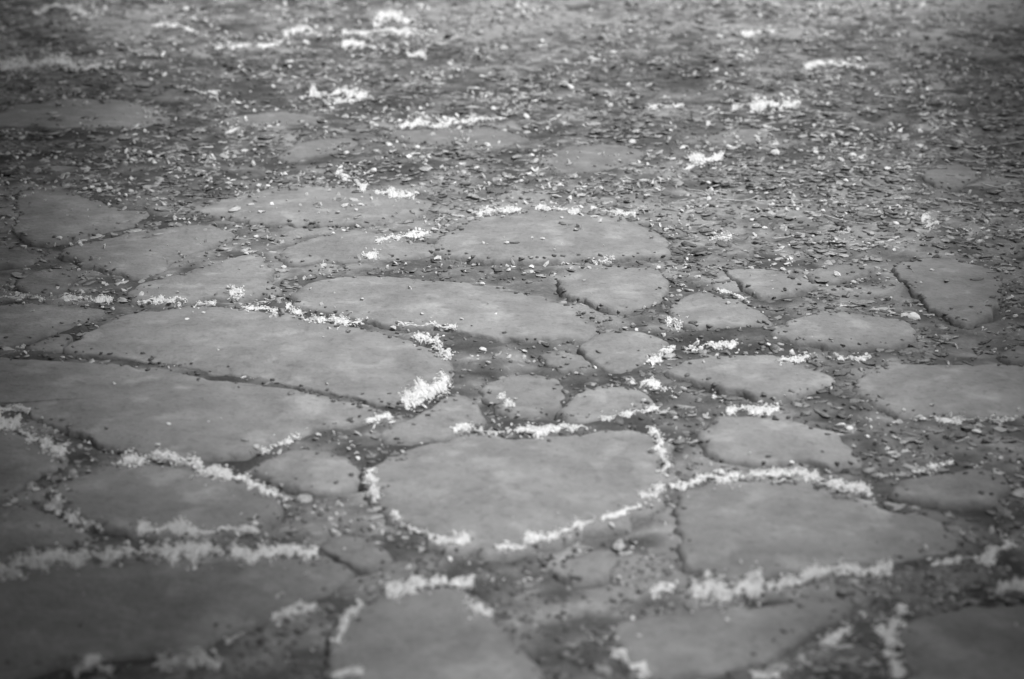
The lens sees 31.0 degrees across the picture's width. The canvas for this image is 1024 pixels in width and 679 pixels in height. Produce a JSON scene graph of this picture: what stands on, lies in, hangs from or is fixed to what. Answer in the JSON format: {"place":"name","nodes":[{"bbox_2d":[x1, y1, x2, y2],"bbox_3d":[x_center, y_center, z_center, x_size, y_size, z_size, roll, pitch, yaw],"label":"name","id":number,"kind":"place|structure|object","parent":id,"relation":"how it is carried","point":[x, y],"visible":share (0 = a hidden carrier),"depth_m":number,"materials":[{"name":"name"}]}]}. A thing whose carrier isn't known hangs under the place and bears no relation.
{"place":"outdoors","nodes":[
{"label":"outdoors","id":0,"kind":"place"},
{"bbox_2d":[0,0,1023,678],"bbox_3d":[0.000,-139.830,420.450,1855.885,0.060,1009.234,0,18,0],"label":"ground","id":1,"kind":"structure","parent":0,"point":[654,536],"depth_m":3.24,"materials":[{"name":"stone"}]},
{"bbox_2d":[0,247,41,269],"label":"paving stone","id":2,"kind":"object","parent":1,"relation":"on","point":[18,258],"visible":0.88,"depth_m":2.88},
{"bbox_2d":[0,427,68,497],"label":"paving stone","id":3,"kind":"object","parent":1,"relation":"on","point":[20,468],"visible":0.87,"depth_m":2.08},
{"bbox_2d":[0,410,70,461],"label":"moss strip","id":4,"kind":"object","parent":3,"relation":"on","point":[44,442],"visible":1,"depth_m":2.16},
{"bbox_2d":[0,46,84,78],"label":"moss strip","id":5,"kind":"object","parent":1,"relation":"on","point":[50,61],"visible":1,"depth_m":4.55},
{"bbox_2d":[14,269,77,295],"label":"paving stone","id":6,"kind":"object","parent":1,"relation":"on","point":[42,281],"visible":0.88,"depth_m":2.76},
{"bbox_2d":[0,506,93,557],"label":"paving stone","id":7,"kind":"object","parent":1,"relation":"on","point":[20,530],"visible":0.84,"depth_m":1.90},
{"bbox_2d":[25,334,72,352],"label":"paving stone","id":8,"kind":"object","parent":1,"relation":"on","point":[51,345],"visible":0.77,"depth_m":2.48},
{"bbox_2d":[0,303,107,346],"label":"paving stone","id":9,"kind":"object","parent":1,"relation":"on","point":[20,323],"visible":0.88,"depth_m":2.57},
{"bbox_2d":[32,2,88,17],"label":"moss strip","id":10,"kind":"object","parent":1,"relation":"on","point":[36,12],"visible":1,"depth_m":5.37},
{"bbox_2d":[12,190,149,247],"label":"paving stone","id":11,"kind":"object","parent":1,"relation":"on","point":[42,222],"visible":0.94,"depth_m":3.10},
{"bbox_2d":[0,98,170,129],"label":"paving stone","id":12,"kind":"object","parent":1,"relation":"on","point":[107,112],"visible":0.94,"depth_m":3.92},
{"bbox_2d":[61,292,113,304],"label":"moss strip","id":13,"kind":"object","parent":1,"relation":"on","point":[101,299],"visible":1,"depth_m":2.69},
{"bbox_2d":[71,653,115,677],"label":"moss strip","id":14,"kind":"object","parent":1,"relation":"on","point":[95,659],"visible":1,"depth_m":1.64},
{"bbox_2d":[0,537,223,581],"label":"moss strip","id":15,"kind":"object","parent":1,"relation":"on","point":[193,551],"visible":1,"depth_m":1.85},
{"bbox_2d":[58,225,235,280],"bbox_3d":[-0.570,-0.125,2.957,0.240,0.061,0.314,12,22,31],"label":"paving stone","id":16,"kind":"object","parent":1,"relation":"on","point":[132,256],"visible":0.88,"depth_m":2.92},
{"bbox_2d":[137,294,187,308],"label":"moss strip","id":17,"kind":"object","parent":1,"relation":"on","point":[158,300],"visible":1,"depth_m":2.66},
{"bbox_2d":[45,465,283,543],"bbox_3d":[-0.373,0.199,1.985,0.287,0.064,0.181,11,21,29],"label":"paving stone","id":18,"kind":"object","parent":1,"relation":"on","point":[122,499],"visible":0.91,"depth_m":1.97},
{"bbox_2d":[45,489,103,532],"bbox_3d":[-0.470,0.184,1.951,0.027,0.014,0.121,-14,23,-36],"label":"moss strip","id":19,"kind":"object","parent":18,"relation":"on","point":[55,502],"visible":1,"depth_m":1.95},
{"bbox_2d":[136,516,259,537],"bbox_3d":[-0.325,0.196,1.912,0.130,0.012,0.044,0,18,0],"label":"moss strip","id":20,"kind":"object","parent":18,"relation":"on","point":[179,527],"visible":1,"depth_m":1.91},
{"bbox_2d":[0,556,356,678],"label":"paving stone","id":21,"kind":"object","parent":1,"relation":"on","point":[142,612],"visible":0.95,"depth_m":1.73,"materials":[{"name":"stone"}]},
{"bbox_2d":[155,647,222,670],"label":"moss strip","id":22,"kind":"object","parent":1,"relation":"on","point":[200,655],"visible":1,"depth_m":1.65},
{"bbox_2d":[0,357,387,466],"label":"paving stone","id":23,"kind":"object","parent":1,"relation":"on","point":[135,409],"visible":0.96,"depth_m":2.23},
{"bbox_2d":[120,448,279,498],"bbox_3d":[-0.345,0.148,2.063,0.236,0.020,0.072,9,21,26],"label":"moss strip","id":24,"kind":"object","parent":1,"relation":"on","point":[213,469],"visible":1,"depth_m":2.08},
{"bbox_2d":[127,254,281,307],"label":"paving stone","id":25,"kind":"object","parent":1,"relation":"on","point":[208,282],"visible":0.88,"depth_m":2.74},
{"bbox_2d":[227,284,244,300],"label":"moss strip","id":26,"kind":"object","parent":25,"relation":"on","point":[234,291],"visible":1,"depth_m":2.69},
{"bbox_2d":[213,38,284,50],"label":"moss strip","id":27,"kind":"object","parent":1,"relation":"on","point":[262,45],"visible":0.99,"depth_m":4.75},
{"bbox_2d":[62,305,454,406],"bbox_3d":[-0.320,0.035,2.476,0.579,0.063,0.281,8,20,23],"label":"paving stone","id":28,"kind":"object","parent":1,"relation":"on","point":[288,351],"visible":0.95,"depth_m":2.44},
{"bbox_2d":[397,369,453,412],"bbox_3d":[-0.108,0.063,2.314,0.070,0.012,0.138,0,18,0],"label":"moss strip","id":29,"kind":"object","parent":28,"relation":"on","point":[422,390],"visible":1,"depth_m":2.31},
{"bbox_2d":[241,303,277,315],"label":"moss strip","id":30,"kind":"object","parent":1,"relation":"on","point":[273,310],"visible":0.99,"depth_m":2.63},
{"bbox_2d":[219,112,323,126],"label":"paving stone","id":31,"kind":"object","parent":1,"relation":"on","point":[292,118],"visible":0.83,"depth_m":3.90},
{"bbox_2d":[229,539,319,564],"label":"moss strip","id":32,"kind":"object","parent":1,"relation":"on","point":[263,550],"visible":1,"depth_m":1.86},
{"bbox_2d":[259,432,300,454],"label":"moss strip","id":33,"kind":"object","parent":1,"relation":"on","point":[288,440],"visible":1,"depth_m":2.15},
{"bbox_2d":[271,599,317,621],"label":"moss strip","id":34,"kind":"object","parent":1,"relation":"on","point":[290,609],"visible":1,"depth_m":1.74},
{"bbox_2d":[282,23,314,39],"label":"moss strip","id":35,"kind":"object","parent":1,"relation":"on","point":[299,29],"visible":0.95,"depth_m":5.03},
{"bbox_2d":[248,450,360,497],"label":"paving stone","id":36,"kind":"object","parent":1,"relation":"on","point":[322,471],"visible":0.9,"depth_m":2.05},
{"bbox_2d":[186,186,432,228],"bbox_3d":[-0.333,-0.208,3.202,0.379,0.062,0.325,10,21,28],"label":"paving stone","id":37,"kind":"object","parent":1,"relation":"on","point":[281,210],"visible":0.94,"depth_m":3.16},
{"bbox_2d":[277,138,357,163],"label":"paving stone","id":38,"kind":"object","parent":1,"relation":"on","point":[305,150],"visible":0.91,"depth_m":3.62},
{"bbox_2d":[285,302,363,327],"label":"moss strip","id":39,"kind":"object","parent":1,"relation":"on","point":[339,320],"visible":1,"depth_m":2.59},
{"bbox_2d":[307,83,370,101],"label":"moss strip","id":40,"kind":"object","parent":1,"relation":"on","point":[337,91],"visible":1,"depth_m":4.14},
{"bbox_2d":[335,162,369,191],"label":"moss strip","id":41,"kind":"object","parent":1,"relation":"on","point":[363,188],"visible":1,"depth_m":3.40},
{"bbox_2d":[319,536,392,576],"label":"paving stone","id":42,"kind":"object","parent":1,"relation":"on","point":[355,556],"visible":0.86,"depth_m":1.86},
{"bbox_2d":[279,230,434,267],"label":"paving stone","id":43,"kind":"object","parent":1,"relation":"on","point":[336,248],"visible":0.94,"depth_m":2.92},
{"bbox_2d":[364,411,393,423],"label":"moss strip","id":44,"kind":"object","parent":1,"relation":"on","point":[368,420],"visible":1,"depth_m":2.21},
{"bbox_2d":[341,24,418,36],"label":"moss strip","id":45,"kind":"object","parent":1,"relation":"on","point":[392,29],"visible":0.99,"depth_m":4.97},
{"bbox_2d":[370,8,409,28],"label":"moss strip","id":46,"kind":"object","parent":1,"relation":"on","point":[381,16],"visible":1,"depth_m":5.19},
{"bbox_2d":[373,185,415,199],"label":"moss strip","id":47,"kind":"object","parent":1,"relation":"on","point":[392,193],"visible":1,"depth_m":3.28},
{"bbox_2d":[374,226,430,242],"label":"moss strip","id":48,"kind":"object","parent":1,"relation":"on","point":[397,237],"visible":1,"depth_m":3.01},
{"bbox_2d":[416,554,438,575],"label":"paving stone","id":49,"kind":"object","parent":1,"relation":"on","point":[424,571],"visible":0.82,"depth_m":1.84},
{"bbox_2d":[383,573,475,602],"bbox_3d":[-0.081,0.236,1.789,0.101,0.012,0.067,-9,21,-26],"label":"moss strip","id":50,"kind":"object","parent":1,"relation":"on","point":[410,587],"visible":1,"depth_m":1.79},
{"bbox_2d":[411,332,453,360],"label":"moss strip","id":51,"kind":"object","parent":1,"relation":"on","point":[419,337],"visible":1,"depth_m":2.49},
{"bbox_2d":[379,395,486,445],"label":"paving stone","id":52,"kind":"object","parent":1,"relation":"on","point":[435,428],"visible":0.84,"depth_m":2.20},
{"bbox_2d":[450,421,484,434],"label":"moss strip","id":53,"kind":"object","parent":52,"relation":"on","point":[468,428],"visible":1,"depth_m":2.19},
{"bbox_2d":[322,588,545,678],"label":"paving stone","id":54,"kind":"object","parent":1,"relation":"on","point":[424,634],"visible":0.98,"depth_m":1.67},
{"bbox_2d":[330,613,351,644],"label":"moss strip","id":55,"kind":"object","parent":54,"relation":"on","point":[344,620],"visible":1,"depth_m":1.70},
{"bbox_2d":[331,665,363,678],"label":"moss strip","id":56,"kind":"object","parent":54,"relation":"on","point":[346,671],"visible":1,"depth_m":1.61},
{"bbox_2d":[463,599,494,616],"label":"moss strip","id":57,"kind":"object","parent":54,"relation":"on","point":[482,611],"visible":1,"depth_m":1.73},
{"bbox_2d":[287,276,597,342],"bbox_3d":[-0.094,-0.026,2.651,0.502,0.067,0.238,7,20,19],"label":"paving stone","id":58,"kind":"object","parent":1,"relation":"on","point":[387,301],"visible":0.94,"depth_m":2.62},
{"bbox_2d":[396,320,456,331],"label":"moss strip","id":59,"kind":"object","parent":58,"relation":"on","point":[434,323],"visible":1,"depth_m":2.55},
{"bbox_2d":[396,113,507,129],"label":"moss strip","id":60,"kind":"object","parent":1,"relation":"on","point":[470,120],"visible":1,"depth_m":3.89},
{"bbox_2d":[383,128,531,146],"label":"paving stone","id":61,"kind":"object","parent":1,"relation":"on","point":[440,137],"visible":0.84,"depth_m":3.73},
{"bbox_2d":[471,202,523,216],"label":"moss strip","id":62,"kind":"object","parent":1,"relation":"on","point":[509,209],"visible":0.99,"depth_m":3.19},
{"bbox_2d":[0,0,1023,678],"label":"pale grit","id":63,"kind":"object","parent":1,"relation":"on","point":[464,174],"visible":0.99,"depth_m":3.54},
{"bbox_2d":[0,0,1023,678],"bbox_3d":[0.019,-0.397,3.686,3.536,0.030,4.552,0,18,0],"label":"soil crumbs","id":64,"kind":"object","parent":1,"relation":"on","point":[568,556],"visible":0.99,"depth_m":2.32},
{"bbox_2d":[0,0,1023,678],"bbox_3d":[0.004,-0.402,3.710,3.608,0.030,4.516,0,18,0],"label":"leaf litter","id":65,"kind":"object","parent":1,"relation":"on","point":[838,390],"visible":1,"depth_m":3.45,"materials":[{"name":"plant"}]},
{"bbox_2d":[358,430,678,562],"bbox_3d":[0.009,0.185,2.020,0.380,0.067,0.368,0,18,0],"label":"paving stone","id":66,"kind":"object","parent":1,"relation":"on","point":[484,489],"visible":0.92,"depth_m":2.00,"materials":[{"name":"stone"}]},
{"bbox_2d":[362,467,384,504],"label":"moss strip","id":67,"kind":"object","parent":66,"relation":"on","point":[369,481],"visible":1,"depth_m":2.02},
{"bbox_2d":[435,530,470,546],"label":"moss strip","id":68,"kind":"object","parent":66,"relation":"on","point":[463,538],"visible":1,"depth_m":1.88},
{"bbox_2d":[494,543,525,552],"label":"moss strip","id":69,"kind":"object","parent":66,"relation":"on","point":[513,547],"visible":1,"depth_m":1.86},
{"bbox_2d":[521,517,594,544],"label":"moss strip","id":70,"kind":"object","parent":66,"relation":"on","point":[530,537],"visible":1,"depth_m":1.89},
{"bbox_2d":[599,502,641,521],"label":"moss strip","id":71,"kind":"object","parent":66,"relation":"on","point":[615,514],"visible":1,"depth_m":1.94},
{"bbox_2d":[638,482,665,501],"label":"moss strip","id":72,"kind":"object","parent":66,"relation":"on","point":[659,487],"visible":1,"depth_m":2.00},
{"bbox_2d":[478,374,564,419],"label":"paving stone","id":73,"kind":"object","parent":1,"relation":"on","point":[530,392],"visible":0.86,"depth_m":2.30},
{"bbox_2d":[503,420,590,439],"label":"moss strip","id":74,"kind":"object","parent":1,"relation":"on","point":[542,431],"visible":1,"depth_m":2.18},
{"bbox_2d":[431,210,671,266],"bbox_3d":[0.060,-0.148,3.023,0.412,0.063,0.348,0,18,0],"label":"paving stone","id":75,"kind":"object","parent":1,"relation":"on","point":[629,240],"visible":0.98,"depth_m":2.96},
{"bbox_2d":[535,201,580,214],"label":"moss strip","id":76,"kind":"object","parent":1,"relation":"on","point":[571,209],"visible":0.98,"depth_m":3.18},
{"bbox_2d":[537,350,592,373],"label":"paving stone","id":77,"kind":"object","parent":1,"relation":"on","point":[555,360],"visible":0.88,"depth_m":2.42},
{"bbox_2d":[548,550,619,589],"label":"paving stone","id":78,"kind":"object","parent":1,"relation":"on","point":[594,569],"visible":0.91,"depth_m":1.82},
{"bbox_2d":[538,144,644,173],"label":"paving stone","id":79,"kind":"object","parent":1,"relation":"on","point":[589,156],"visible":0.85,"depth_m":3.54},
{"bbox_2d":[554,386,653,424],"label":"paving stone","id":80,"kind":"object","parent":1,"relation":"on","point":[598,400],"visible":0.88,"depth_m":2.26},
{"bbox_2d":[598,403,659,420],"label":"moss strip","id":81,"kind":"object","parent":80,"relation":"on","point":[629,413],"visible":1,"depth_m":2.24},
{"bbox_2d":[556,267,669,316],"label":"paving stone","id":82,"kind":"object","parent":1,"relation":"on","point":[627,291],"visible":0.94,"depth_m":2.71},
{"bbox_2d":[576,330,669,373],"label":"paving stone","id":83,"kind":"object","parent":1,"relation":"on","point":[620,354],"visible":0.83,"depth_m":2.46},
{"bbox_2d":[610,647,650,678],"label":"moss strip","id":84,"kind":"object","parent":1,"relation":"on","point":[619,655],"visible":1,"depth_m":1.64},
{"bbox_2d":[639,375,669,391],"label":"moss strip","id":85,"kind":"object","parent":1,"relation":"on","point":[652,383],"visible":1,"depth_m":2.33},
{"bbox_2d":[646,425,673,475],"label":"moss strip","id":86,"kind":"object","parent":1,"relation":"on","point":[654,432],"visible":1,"depth_m":2.11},
{"bbox_2d":[646,345,675,365],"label":"moss strip","id":87,"kind":"object","parent":1,"relation":"on","point":[655,358],"visible":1,"depth_m":2.45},
{"bbox_2d":[650,582,673,599],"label":"moss strip","id":88,"kind":"object","parent":1,"relation":"on","point":[662,584],"visible":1,"depth_m":1.78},
{"bbox_2d":[665,315,682,331],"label":"moss strip","id":89,"kind":"object","parent":1,"relation":"on","point":[675,322],"visible":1,"depth_m":2.57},
{"bbox_2d":[687,148,725,167],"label":"moss strip","id":90,"kind":"object","parent":1,"relation":"on","point":[695,157],"visible":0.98,"depth_m":3.56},
{"bbox_2d":[684,340,737,351],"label":"moss strip","id":91,"kind":"object","parent":1,"relation":"on","point":[732,343],"visible":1,"depth_m":2.48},
{"bbox_2d":[667,291,772,330],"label":"paving stone","id":92,"kind":"object","parent":1,"relation":"on","point":[703,310],"visible":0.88,"depth_m":2.60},
{"bbox_2d":[689,561,764,611],"bbox_3d":[0.208,0.240,1.778,0.077,0.012,0.102,0,18,0],"label":"moss strip","id":93,"kind":"object","parent":1,"relation":"on","point":[719,590],"visible":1,"depth_m":1.78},
{"bbox_2d":[609,596,853,678],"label":"paving stone","id":94,"kind":"object","parent":1,"relation":"on","point":[705,643],"visible":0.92,"depth_m":1.69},
{"bbox_2d":[700,129,774,145],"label":"paving stone","id":95,"kind":"object","parent":1,"relation":"on","point":[747,134],"visible":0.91,"depth_m":3.73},
{"bbox_2d":[663,355,834,404],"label":"paving stone","id":96,"kind":"object","parent":1,"relation":"on","point":[751,378],"visible":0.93,"depth_m":2.35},
{"bbox_2d":[725,402,778,416],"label":"moss strip","id":97,"kind":"object","parent":1,"relation":"on","point":[756,410],"visible":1,"depth_m":2.25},
{"bbox_2d":[749,669,779,678],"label":"moss strip","id":98,"kind":"object","parent":1,"relation":"on","point":[758,675],"visible":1,"depth_m":1.62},
{"bbox_2d":[730,94,803,113],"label":"moss strip","id":99,"kind":"object","parent":1,"relation":"on","point":[754,105],"visible":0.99,"depth_m":4.04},
{"bbox_2d":[725,269,818,300],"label":"paving stone","id":100,"kind":"object","parent":1,"relation":"on","point":[760,282],"visible":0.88,"depth_m":2.73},
{"bbox_2d":[674,466,872,496],"bbox_3d":[0.287,0.154,2.042,0.220,0.014,0.089,0,18,0],"label":"moss strip","id":101,"kind":"object","parent":1,"relation":"on","point":[852,487],"visible":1,"depth_m":2.04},
{"bbox_2d":[696,416,862,471],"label":"paving stone","id":102,"kind":"object","parent":1,"relation":"on","point":[783,443],"visible":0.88,"depth_m":2.13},
{"bbox_2d":[778,353,810,365],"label":"moss strip","id":103,"kind":"object","parent":1,"relation":"on","point":[799,358],"visible":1,"depth_m":2.42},
{"bbox_2d":[671,482,960,583],"bbox_3d":[0.314,0.220,1.921,0.314,0.064,0.268,0,18,0],"label":"paving stone","id":104,"kind":"object","parent":1,"relation":"on","point":[767,527],"visible":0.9,"depth_m":1.89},
{"bbox_2d":[765,557,894,592],"bbox_3d":[0.311,0.231,1.808,0.147,0.013,0.056,-5,19,-15],"label":"moss strip","id":105,"kind":"object","parent":1,"relation":"on","point":[813,571],"visible":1,"depth_m":1.81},
{"bbox_2d":[812,621,853,646],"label":"moss strip","id":106,"kind":"object","parent":1,"relation":"on","point":[832,639],"visible":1,"depth_m":1.68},
{"bbox_2d":[803,59,867,69],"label":"moss strip","id":107,"kind":"object","parent":1,"relation":"on","point":[807,65],"visible":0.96,"depth_m":4.55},
{"bbox_2d":[806,264,870,284],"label":"paving stone","id":108,"kind":"object","parent":1,"relation":"on","point":[828,276],"visible":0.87,"depth_m":2.80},
{"bbox_2d":[770,312,916,351],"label":"paving stone","id":109,"kind":"object","parent":1,"relation":"on","point":[840,328],"visible":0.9,"depth_m":2.52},
{"bbox_2d":[871,603,912,678],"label":"moss strip","id":110,"kind":"object","parent":1,"relation":"on","point":[899,671],"visible":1,"depth_m":1.68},
{"bbox_2d":[911,458,954,472],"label":"moss strip","id":111,"kind":"object","parent":1,"relation":"on","point":[935,465],"visible":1,"depth_m":2.09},
{"bbox_2d":[852,362,1023,426],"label":"paving stone","id":112,"kind":"object","parent":1,"relation":"on","point":[984,391],"visible":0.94,"depth_m":2.29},
{"bbox_2d":[930,555,964,566],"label":"moss strip","id":113,"kind":"object","parent":1,"relation":"on","point":[958,559],"visible":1,"depth_m":1.83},
{"bbox_2d":[891,258,1006,329],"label":"paving stone","id":114,"kind":"object","parent":1,"relation":"on","point":[960,291],"visible":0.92,"depth_m":2.71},
{"bbox_2d":[921,163,978,189],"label":"paving stone","id":115,"kind":"object","parent":1,"relation":"on","point":[938,175],"visible":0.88,"depth_m":3.41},
{"bbox_2d":[889,469,1011,512],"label":"paving stone","id":116,"kind":"object","parent":1,"relation":"on","point":[956,492],"visible":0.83,"depth_m":2.01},
{"bbox_2d":[895,605,1023,678],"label":"paving stone","id":117,"kind":"object","parent":1,"relation":"on","point":[974,642],"visible":0.97,"depth_m":1.67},
{"bbox_2d":[910,414,1017,424],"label":"moss strip","id":118,"kind":"object","parent":1,"relation":"on","point":[959,421],"visible":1,"depth_m":2.21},
{"bbox_2d":[972,538,1019,571],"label":"moss strip","id":119,"kind":"object","parent":1,"relation":"on","point":[991,552],"visible":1,"depth_m":1.85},
{"bbox_2d":[995,345,1023,365],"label":"paving stone","id":120,"kind":"object","parent":1,"relation":"on","point":[1010,358],"visible":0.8,"depth_m":2.43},
{"bbox_2d":[995,575,1023,595],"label":"moss strip","id":121,"kind":"object","parent":1,"relation":"on","point":[1015,581],"visible":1,"depth_m":1.79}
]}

